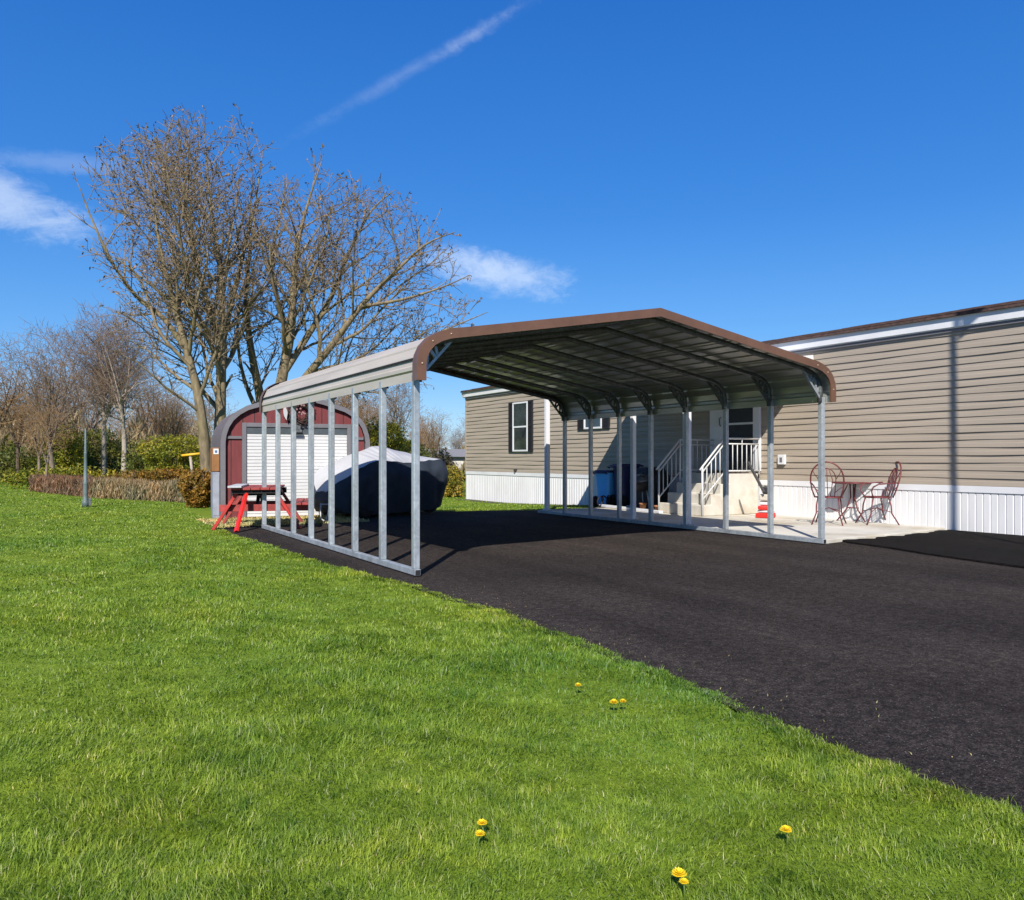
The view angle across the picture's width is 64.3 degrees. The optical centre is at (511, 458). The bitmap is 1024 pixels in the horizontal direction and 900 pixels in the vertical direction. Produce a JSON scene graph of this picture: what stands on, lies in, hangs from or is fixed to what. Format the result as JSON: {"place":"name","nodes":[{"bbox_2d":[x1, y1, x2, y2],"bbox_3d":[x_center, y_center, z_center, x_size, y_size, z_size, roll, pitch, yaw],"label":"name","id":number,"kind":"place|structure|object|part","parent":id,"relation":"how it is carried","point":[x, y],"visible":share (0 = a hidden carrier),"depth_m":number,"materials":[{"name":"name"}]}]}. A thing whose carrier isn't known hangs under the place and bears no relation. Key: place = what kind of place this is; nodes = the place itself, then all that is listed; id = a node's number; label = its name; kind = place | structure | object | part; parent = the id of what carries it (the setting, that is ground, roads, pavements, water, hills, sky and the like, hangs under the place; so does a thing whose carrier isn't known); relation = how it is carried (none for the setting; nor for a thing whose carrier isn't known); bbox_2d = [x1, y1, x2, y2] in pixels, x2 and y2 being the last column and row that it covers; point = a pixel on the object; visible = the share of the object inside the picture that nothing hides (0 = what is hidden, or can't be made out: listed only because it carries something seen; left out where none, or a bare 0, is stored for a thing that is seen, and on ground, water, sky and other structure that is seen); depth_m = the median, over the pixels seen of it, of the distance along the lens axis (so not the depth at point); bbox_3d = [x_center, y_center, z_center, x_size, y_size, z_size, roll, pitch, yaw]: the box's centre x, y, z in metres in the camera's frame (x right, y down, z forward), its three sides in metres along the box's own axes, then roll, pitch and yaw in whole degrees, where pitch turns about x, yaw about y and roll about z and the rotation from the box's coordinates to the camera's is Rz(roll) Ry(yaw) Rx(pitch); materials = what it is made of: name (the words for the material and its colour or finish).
{"place":"outdoors","nodes":[
{"label":"outdoors","id":0,"kind":"place"},
{"bbox_2d":[0,480,1023,899],"bbox_3d":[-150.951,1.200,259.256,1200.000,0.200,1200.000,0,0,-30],"label":"ground","id":1,"kind":"structure","parent":0,"point":[586,710],"depth_m":3.00,"materials":[{"name":"plant"}]},
{"bbox_2d":[0,335,49,429],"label":"bare tree","id":2,"kind":"object","parent":1,"relation":"on","point":[5,402],"visible":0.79,"depth_m":33.19,"materials":[{"name":"brown plant"}]},
{"bbox_2d":[0,440,59,482],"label":"evergreen bush","id":3,"kind":"object","parent":1,"relation":"on","point":[7,453],"visible":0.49,"depth_m":37.36,"materials":[{"name":"green plant"}]},
{"bbox_2d":[0,358,60,482],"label":"bare tree","id":4,"kind":"object","parent":1,"relation":"on","point":[18,445],"visible":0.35,"depth_m":35.83,"materials":[{"name":"brown plant"}]},
{"bbox_2d":[6,390,70,473],"bbox_3d":[-17.897,-0.818,30.951,2.594,3.843,2.203,0,0,24],"label":"bare tree","id":5,"kind":"object","parent":1,"relation":"on","point":[39,459],"visible":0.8,"depth_m":30.95,"materials":[{"name":"brown plant"}]},
{"bbox_2d":[10,398,76,475],"bbox_3d":[-15.231,-0.486,26.451,1.822,3.179,2.145,0,0,25],"label":"bare tree","id":6,"kind":"object","parent":1,"relation":"on","point":[44,454],"visible":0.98,"depth_m":26.56,"materials":[{"name":"brown twig"},{"name":"brown bark"}]},
{"bbox_2d":[0,316,110,467],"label":"bare tree","id":7,"kind":"object","parent":1,"relation":"on","point":[46,387],"visible":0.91,"depth_m":33.66,"materials":[{"name":"brown plant"}]},
{"bbox_2d":[26,419,93,474],"bbox_3d":[-19.822,-0.303,35.946,2.564,2.895,2.544,0,0,19],"label":"evergreen bush","id":8,"kind":"object","parent":1,"relation":"on","point":[74,445],"visible":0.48,"depth_m":35.67,"materials":[{"name":"green plant"}]},
{"bbox_2d":[0,462,128,488],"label":"bush","id":9,"kind":"object","parent":1,"relation":"on","point":[22,475],"visible":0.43,"depth_m":29.62,"materials":[{"name":"yellow plant"}]},
{"bbox_2d":[35,446,107,476],"bbox_3d":[-19.968,0.232,37.016,3.014,1.806,2.551,0,0,-30],"label":"evergreen bush","id":10,"kind":"object","parent":1,"relation":"on","point":[94,463],"visible":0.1,"depth_m":36.76,"materials":[{"name":"green plant"}]},
{"bbox_2d":[28,472,118,497],"bbox_3d":[-13.713,0.840,25.232,1.024,0.817,6.508,0,0,-44],"label":"hedge","id":11,"kind":"object","parent":1,"relation":"on","point":[68,485],"visible":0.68,"depth_m":24.84,"materials":[{"name":"brown plant"}]},
{"bbox_2d":[13,320,142,432],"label":"bare tree","id":12,"kind":"object","parent":1,"relation":"on","point":[95,420],"visible":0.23,"depth_m":43.70,"materials":[{"name":"brown plant"}]},
{"bbox_2d":[81,415,91,506],"bbox_3d":[-9.650,0.059,18.491,0.188,2.083,0.181,0,0,10],"label":"lamp post","id":13,"kind":"object","parent":1,"relation":"on","point":[86,501],"visible":0.98,"depth_m":18.45,"materials":[{"name":"grey metal"}]},
{"bbox_2d":[68,427,134,476],"bbox_3d":[-20.304,-0.214,39.984,3.464,2.721,2.942,0,0,-30],"label":"evergreen bush","id":14,"kind":"object","parent":1,"relation":"on","point":[114,448],"visible":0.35,"depth_m":39.57,"materials":[{"name":"green plant"}]},
{"bbox_2d":[40,296,172,476],"bbox_3d":[-18.420,-3.274,37.207,5.772,8.765,4.824,0,0,-25],"label":"bare tree","id":15,"kind":"object","parent":1,"relation":"on","point":[104,418],"visible":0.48,"depth_m":36.90,"materials":[{"name":"brown plant"}]},
{"bbox_2d":[50,299,170,475],"bbox_3d":[-17.370,-2.931,35.932,5.320,8.078,4.446,0,0,12],"label":"bare tree","id":16,"kind":"object","parent":1,"relation":"on","point":[117,398],"visible":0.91,"depth_m":35.64,"materials":[{"name":"brown plant"}]},
{"bbox_2d":[91,471,133,478],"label":"bush","id":17,"kind":"object","parent":1,"relation":"on","point":[118,475],"visible":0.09,"depth_m":26.88,"materials":[{"name":"orange plant"}]},
{"bbox_2d":[107,454,150,476],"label":"evergreen bush","id":18,"kind":"object","parent":1,"relation":"on","point":[114,465],"visible":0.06,"depth_m":37.56,"materials":[{"name":"green plant"}]},
{"bbox_2d":[89,471,185,502],"bbox_3d":[-9.682,0.776,21.741,4.669,0.939,0.965,0,0,35],"label":"hedge","id":19,"kind":"object","parent":1,"relation":"on","point":[135,489],"visible":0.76,"depth_m":21.50,"materials":[{"name":"brown plant"}]},
{"bbox_2d":[95,361,192,436],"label":"bare tree","id":20,"kind":"object","parent":1,"relation":"on","point":[148,415],"visible":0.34,"depth_m":49.79,"materials":[{"name":"brown plant"}]},
{"bbox_2d":[116,440,176,476],"bbox_3d":[-14.628,0.165,33.020,2.347,1.893,2.414,0,0,7],"label":"bush","id":21,"kind":"object","parent":1,"relation":"on","point":[137,462],"visible":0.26,"depth_m":32.47,"materials":[{"name":"green plant"}]},
{"bbox_2d":[117,466,199,481],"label":"bush","id":22,"kind":"object","parent":1,"relation":"on","point":[157,474],"visible":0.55,"depth_m":25.70,"materials":[{"name":"orange plant"}]},
{"bbox_2d":[133,433,199,473],"bbox_3d":[-12.512,0.069,30.037,2.623,2.079,2.230,0,0,-30],"label":"willow bush","id":23,"kind":"object","parent":1,"relation":"on","point":[158,454],"visible":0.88,"depth_m":29.56,"materials":[{"name":"green plant"}]},
{"bbox_2d":[142,386,196,450],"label":"bare tree","id":24,"kind":"object","parent":1,"relation":"on","point":[172,422],"visible":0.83,"depth_m":41.83,"materials":[{"name":"brown plant"}]},
{"bbox_2d":[69,103,284,473],"bbox_3d":[-9.312,-4.822,23.280,5.660,12.105,7.761,0,0,-6],"label":"ash tree","id":25,"kind":"object","parent":1,"relation":"on","point":[218,316],"visible":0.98,"depth_m":22.48,"materials":[{"name":"brown plant"}]},
{"bbox_2d":[175,455,199,468],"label":"evergreen bush","id":26,"kind":"object","parent":1,"relation":"on","point":[195,462],"visible":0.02,"depth_m":33.56,"materials":[{"name":"green plant"}]},
{"bbox_2d":[181,453,199,470],"bbox_3d":[-10.563,0.444,27.000,0.724,1.323,0.126,0,0,-10],"label":"swing frame","id":27,"kind":"object","parent":1,"relation":"on","point":[190,455],"visible":0.52,"depth_m":26.96,"materials":[{"name":"yellow metal"}]},
{"bbox_2d":[176,468,210,507],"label":"bush","id":28,"kind":"object","parent":1,"relation":"on","point":[194,487],"visible":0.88,"depth_m":18.06,"materials":[{"name":"orange plant"}]},
{"bbox_2d":[211,472,219,517],"bbox_3d":[-5.479,0.675,15.054,0.123,0.850,0.405,0,0,-24],"label":"conduit cabinet","id":29,"kind":"object","parent":1,"relation":"on","point":[215,491],"visible":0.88,"depth_m":14.88,"materials":[{"name":"grey metal"}]},
{"bbox_2d":[210,448,219,471],"bbox_3d":[-5.524,0.020,15.143,0.132,0.440,0.527,0,0,-24],"label":"meter box","id":30,"kind":"object","parent":29,"relation":"on","point":[214,459],"visible":1,"depth_m":14.91,"materials":[{"name":"brown wood"}]},
{"bbox_3d":[-5.396,0.670,14.871,0.095,0.740,0.005,0,0,-24],"label":"cabinet door","id":31,"kind":"part","parent":29,"relation":"part of","materials":[{"name":"grey metal"}]},
{"bbox_2d":[0,377,464,449],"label":"woods","id":32,"kind":"object","parent":1,"relation":"on","point":[340,402],"visible":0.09,"depth_m":65.60,"materials":[{"name":"green plant"}]},
{"bbox_2d":[0,403,465,480],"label":"undergrowth","id":33,"kind":"object","parent":1,"relation":"on","point":[138,432],"visible":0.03,"depth_m":45.22,"materials":[{"name":"green plant"}]},
{"bbox_2d":[0,433,465,480],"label":"thicket","id":34,"kind":"object","parent":1,"relation":"on","point":[7,436],"visible":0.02,"depth_m":40.66,"materials":[{"name":"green plant"}]},
{"bbox_2d":[212,485,307,529],"bbox_3d":[-3.986,0.773,13.157,1.472,0.655,1.560,0,0,-12],"label":"picnic table","id":35,"kind":"object","parent":1,"relation":"on","point":[256,505],"visible":0.66,"depth_m":12.63,"materials":[{"name":"red paint"}]},
{"bbox_2d":[228,484,248,487],"bbox_3d":[-4.304,0.429,12.832,0.200,0.030,1.100,0,0,-12],"label":"grey plank","id":36,"kind":"object","parent":35,"relation":"on","point":[237,485],"visible":1,"depth_m":12.49,"materials":[{"name":"grey wood"}]},
{"bbox_2d":[211,400,369,518],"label":"garden shed","id":37,"kind":"structure","parent":1,"relation":"on","point":[236,439],"depth_m":15.16,"materials":[{"name":"red wood"}]},
{"bbox_2d":[283,403,307,425],"bbox_3d":[-3.979,-0.866,15.224,0.583,0.549,0.129,0,0,-24],"label":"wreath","id":38,"kind":"object","parent":37,"relation":"attached to","point":[286,413],"visible":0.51,"depth_m":15.20,"materials":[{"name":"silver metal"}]},
{"bbox_2d":[247,434,346,516],"bbox_3d":[-4.024,0.295,15.309,1.844,1.550,0.026,0,0,-24],"label":"roll up door","id":39,"kind":"structure","parent":37,"relation":"in","point":[254,441],"depth_m":15.23,"materials":[{"name":"white metal"}]},
{"bbox_2d":[233,143,487,411],"bbox_3d":[-4.786,-4.156,25.011,8.156,10.895,6.362,0,0,-8],"label":"ash tree","id":40,"kind":"object","parent":1,"relation":"on","point":[289,332],"visible":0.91,"depth_m":24.37,"materials":[{"name":"brown plant"}]},
{"bbox_2d":[343,394,392,437],"bbox_3d":[-6.599,-1.104,36.970,2.456,4.422,3.311,0,0,1],"label":"bare tree","id":41,"kind":"object","parent":1,"relation":"on","point":[366,415],"visible":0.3,"depth_m":36.82,"materials":[{"name":"brown plant"}]},
{"bbox_2d":[365,416,410,452],"bbox_3d":[-4.731,-0.155,29.990,2.366,2.923,2.090,0,0,23],"label":"bush","id":42,"kind":"object","parent":1,"relation":"on","point":[392,442],"visible":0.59,"depth_m":29.67,"materials":[{"name":"green plant"}]},
{"bbox_2d":[360,382,425,437],"bbox_3d":[-5.891,-1.851,40.091,3.717,5.925,4.164,0,0,16],"label":"bare tree","id":43,"kind":"object","parent":1,"relation":"on","point":[394,417],"visible":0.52,"depth_m":39.95,"materials":[{"name":"brown plant"}]},
{"bbox_2d":[399,439,436,457],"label":"bush","id":44,"kind":"object","parent":1,"relation":"on","point":[426,453],"visible":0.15,"depth_m":32.69,"materials":[{"name":"green plant"}]},
{"bbox_2d":[420,406,453,453],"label":"bare tree","id":45,"kind":"object","parent":1,"relation":"on","point":[433,437],"visible":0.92,"depth_m":45.81,"materials":[{"name":"brown plant"}]},
{"bbox_2d":[423,449,464,468],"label":"house","id":46,"kind":"structure","parent":1,"relation":"on","point":[458,456],"depth_m":49.24,"materials":[{"name":"white"}]},
{"bbox_2d":[432,447,458,473],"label":"bush","id":47,"kind":"object","parent":1,"relation":"on","point":[450,461],"visible":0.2,"depth_m":29.88,"materials":[{"name":"brown plant"}]},
{"bbox_2d":[443,463,465,496],"bbox_3d":[-2.128,0.730,27.529,1.328,1.169,1.151,0,0,-30],"label":"forsythia","id":48,"kind":"object","parent":1,"relation":"on","point":[454,487],"visible":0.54,"depth_m":27.27,"materials":[{"name":"yellow plant"}]},
{"bbox_2d":[447,426,464,448],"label":"bare tree","id":49,"kind":"object","parent":1,"relation":"on","point":[456,441],"visible":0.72,"depth_m":61.77,"materials":[{"name":"brown plant"}]},
{"bbox_2d":[475,830,484,850],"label":"dandelion","id":50,"kind":"object","parent":1,"relation":"on","point":[480,832],"visible":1,"depth_m":2.28,"materials":[{"name":"yellow plant"}]},
{"bbox_2d":[477,819,486,837],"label":"dandelion","id":51,"kind":"object","parent":1,"relation":"on","point":[482,822],"visible":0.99,"depth_m":2.35,"materials":[{"name":"yellow plant"}]},
{"bbox_2d":[456,499,628,510],"bbox_3d":[-0.400,1.196,21.406,2.850,0.196,9.000,0,0,-30],"label":"soil strip","id":52,"kind":"object","parent":1,"relation":"on","point":[515,503],"visible":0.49,"depth_m":23.18,"materials":[{"name":"brown soil"}]},
{"bbox_2d":[593,470,614,506],"bbox_3d":[2.091,0.668,18.104,0.468,0.821,0.585,0,0,40],"label":"recycling bin","id":53,"kind":"object","parent":52,"relation":"on","point":[605,482],"visible":0.74,"depth_m":17.95,"materials":[{"name":"blue plastic"}]},
{"bbox_2d":[609,699,617,711],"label":"dandelion","id":54,"kind":"object","parent":1,"relation":"on","point":[613,700],"visible":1,"depth_m":3.51,"materials":[{"name":"yellow plant"}]},
{"bbox_2d":[672,867,686,888],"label":"dandelion","id":55,"kind":"object","parent":1,"relation":"on","point":[678,872],"visible":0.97,"depth_m":2.06,"materials":[{"name":"yellow plant"}]},
{"bbox_2d":[679,878,688,899],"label":"dandelion","id":56,"kind":"object","parent":1,"relation":"on","point":[684,881],"visible":1,"depth_m":2.03,"materials":[{"name":"yellow plant"}]},
{"bbox_2d":[460,299,1023,534],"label":"mobile home","id":57,"kind":"object","parent":1,"relation":"on","point":[933,404],"visible":0.62,"depth_m":13.44,"materials":[{"name":"beige plastic"}]},
{"bbox_2d":[512,401,527,451],"bbox_3d":[0.238,-0.900,23.108,0.055,1.400,0.820,0,0,-30],"label":"window","id":58,"kind":"structure","parent":57,"relation":"in","point":[519,409],"depth_m":23.09,"materials":[{"name":"white plastic"}]},
{"bbox_2d":[584,418,601,428],"bbox_3d":[1.999,-1.165,20.083,0.055,0.870,0.740,0,0,-30],"label":"window","id":59,"kind":"structure","parent":57,"relation":"in","point":[597,423],"depth_m":19.99,"materials":[{"name":"white plastic"}]},
{"bbox_2d":[779,825,791,846],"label":"dandelion","id":60,"kind":"object","parent":1,"relation":"on","point":[785,828],"visible":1,"depth_m":2.31,"materials":[{"name":"yellow plant"}]},
{"bbox_2d":[842,530,1023,568],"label":"asphalt pad","id":61,"kind":"object","parent":1,"relation":"on","point":[995,549],"visible":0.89,"depth_m":10.10,"materials":[{"name":"black asphalt"}]},
{"bbox_2d":[0,0,1023,448],"label":"sky","id":62,"kind":"structure","parent":0,"point":[759,170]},
{"bbox_2d":[220,510,1023,829],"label":"driveway","id":63,"kind":"structure","parent":0,"point":[834,642],"depth_m":5.76,"materials":[{"name":"black asphalt"}]},
{"bbox_2d":[234,493,247,532],"bbox_3d":[-4.070,0.811,12.240,0.080,0.581,0.476,0,0,1],"label":"table leg","id":64,"kind":"object","parent":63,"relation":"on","point":[240,513],"visible":1,"depth_m":12.21,"materials":[{"name":"red paint"}]},
{"bbox_2d":[314,446,447,517],"bbox_3d":[-2.603,0.425,15.957,1.435,1.335,2.921,0,0,36],"label":"covered vehicle","id":65,"kind":"object","parent":63,"relation":"on","point":[433,477],"visible":0.77,"depth_m":15.30,"materials":[{"name":"grey fabric"}]},
{"bbox_2d":[259,308,835,575],"bbox_3d":[0.082,-0.276,11.473,5.730,2.719,6.110,0,0,-30],"label":"carport","id":66,"kind":"object","parent":63,"relation":"on","point":[650,363],"visible":1,"depth_m":10.84,"materials":[{"name":"grey metal"}]},
{"bbox_2d":[597,495,608,507],"bbox_3d":[2.025,0.935,17.729,0.088,0.268,0.719,0,0,30],"label":"garden hose","id":67,"kind":"object","parent":63,"relation":"on","point":[602,498],"visible":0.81,"depth_m":17.56,"materials":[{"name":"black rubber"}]},
{"bbox_2d":[538,507,944,543],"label":"patio","id":68,"kind":"structure","parent":0,"point":[836,531],"depth_m":12.90,"materials":[{"name":"concrete"}]},
{"bbox_2d":[607,464,643,506],"bbox_3d":[2.452,0.579,17.773,0.658,0.926,0.528,0,0,-20],"label":"trash bin","id":69,"kind":"object","parent":68,"relation":"on","point":[625,484],"visible":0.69,"depth_m":17.57,"materials":[{"name":"blue plastic"}]},
{"bbox_2d":[599,504,662,513],"bbox_3d":[2.375,1.016,16.541,0.090,0.050,2.401,0,0,-22],"label":"gutter piece","id":70,"kind":"object","parent":68,"relation":"on","point":[628,508],"visible":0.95,"depth_m":16.45,"materials":[{"name":"white plastic"}]},
{"bbox_2d":[629,472,647,506],"bbox_3d":[2.664,0.665,16.809,0.470,0.763,0.496,0,0,20],"label":"kettle grill","id":71,"kind":"object","parent":68,"relation":"on","point":[641,482],"visible":0.66,"depth_m":16.62,"materials":[{"name":"black metal"}]},
{"bbox_2d":[639,503,646,508],"bbox_3d":[2.642,0.969,16.430,0.154,0.150,0.154,0,0,-30],"label":"flower pot","id":72,"kind":"object","parent":68,"relation":"on","point":[642,505],"visible":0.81,"depth_m":16.38,"materials":[{"name":"ceramic"}]},
{"bbox_2d":[636,467,669,507],"bbox_3d":[2.920,0.605,17.243,0.618,0.843,0.866,0,0,-30],"label":"covered grill","id":73,"kind":"object","parent":68,"relation":"on","point":[664,495],"visible":0.51,"depth_m":16.95,"materials":[{"name":"black fabric"}]},
{"bbox_2d":[543,355,813,524],"bbox_3d":[2.872,-0.393,15.623,3.006,2.874,4.688,0,0,-30],"label":"patio awning","id":74,"kind":"object","parent":68,"relation":"on","point":[547,460],"visible":0.28,"depth_m":14.12,"materials":[{"name":"white metal"}]},
{"bbox_2d":[656,437,759,515],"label":"entry steps","id":75,"kind":"structure","parent":68,"relation":"on","point":[706,493],"depth_m":15.29,"materials":[{"name":"concrete"}]},
{"bbox_2d":[755,486,775,517],"bbox_3d":[4.472,0.764,14.359,0.276,0.554,0.330,0,0,40],"label":"traffic cone","id":76,"kind":"object","parent":68,"relation":"on","point":[762,510],"visible":0.56,"depth_m":14.28,"materials":[{"name":"red paint"}]},
{"bbox_2d":[747,462,764,491],"bbox_3d":[4.267,0.323,14.250,0.318,0.546,0.102,0,0,22],"label":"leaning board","id":77,"kind":"object","parent":76,"relation":"on","point":[755,476],"visible":1,"depth_m":14.22,"materials":[{"name":"grey wood"}]},
{"bbox_2d":[810,461,847,525],"bbox_3d":[5.035,0.546,12.954,0.560,1.008,0.592,0,0,28],"label":"patio chair","id":78,"kind":"object","parent":68,"relation":"on","point":[834,496],"visible":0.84,"depth_m":12.80,"materials":[{"name":"red metal"}]},
{"bbox_2d":[833,481,871,521],"bbox_3d":[5.713,0.722,13.653,0.670,0.660,0.670,0,0,-30],"label":"bistro table","id":79,"kind":"object","parent":68,"relation":"on","point":[854,490],"visible":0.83,"depth_m":13.61,"materials":[{"name":"red metal"}]},
{"bbox_2d":[855,461,901,524],"bbox_3d":[5.854,0.546,12.986,0.592,1.008,0.560,0,0,2],"label":"patio chair","id":80,"kind":"object","parent":68,"relation":"on","point":[888,496],"visible":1,"depth_m":12.92,"materials":[{"name":"red metal"}]},
{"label":"bare ground","id":81,"kind":"structure","parent":0,"visible":0},
{"bbox_2d":[196,514,369,527],"bbox_3d":[-4.034,1.075,14.335,2.633,0.060,2.023,0,0,-30],"label":"straw","id":82,"kind":"object","parent":81,"relation":"on","point":[249,521],"visible":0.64,"depth_m":14.11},
{"bbox_2d":[320,503,327,520],"bbox_3d":[-3.204,0.925,14.056,0.225,0.314,0.046,0,0,-10],"label":"tube stand","id":83,"kind":"object","parent":81,"relation":"on","point":[321,504],"visible":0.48,"depth_m":14.03,"materials":[{"name":"white metal"}]}
]}

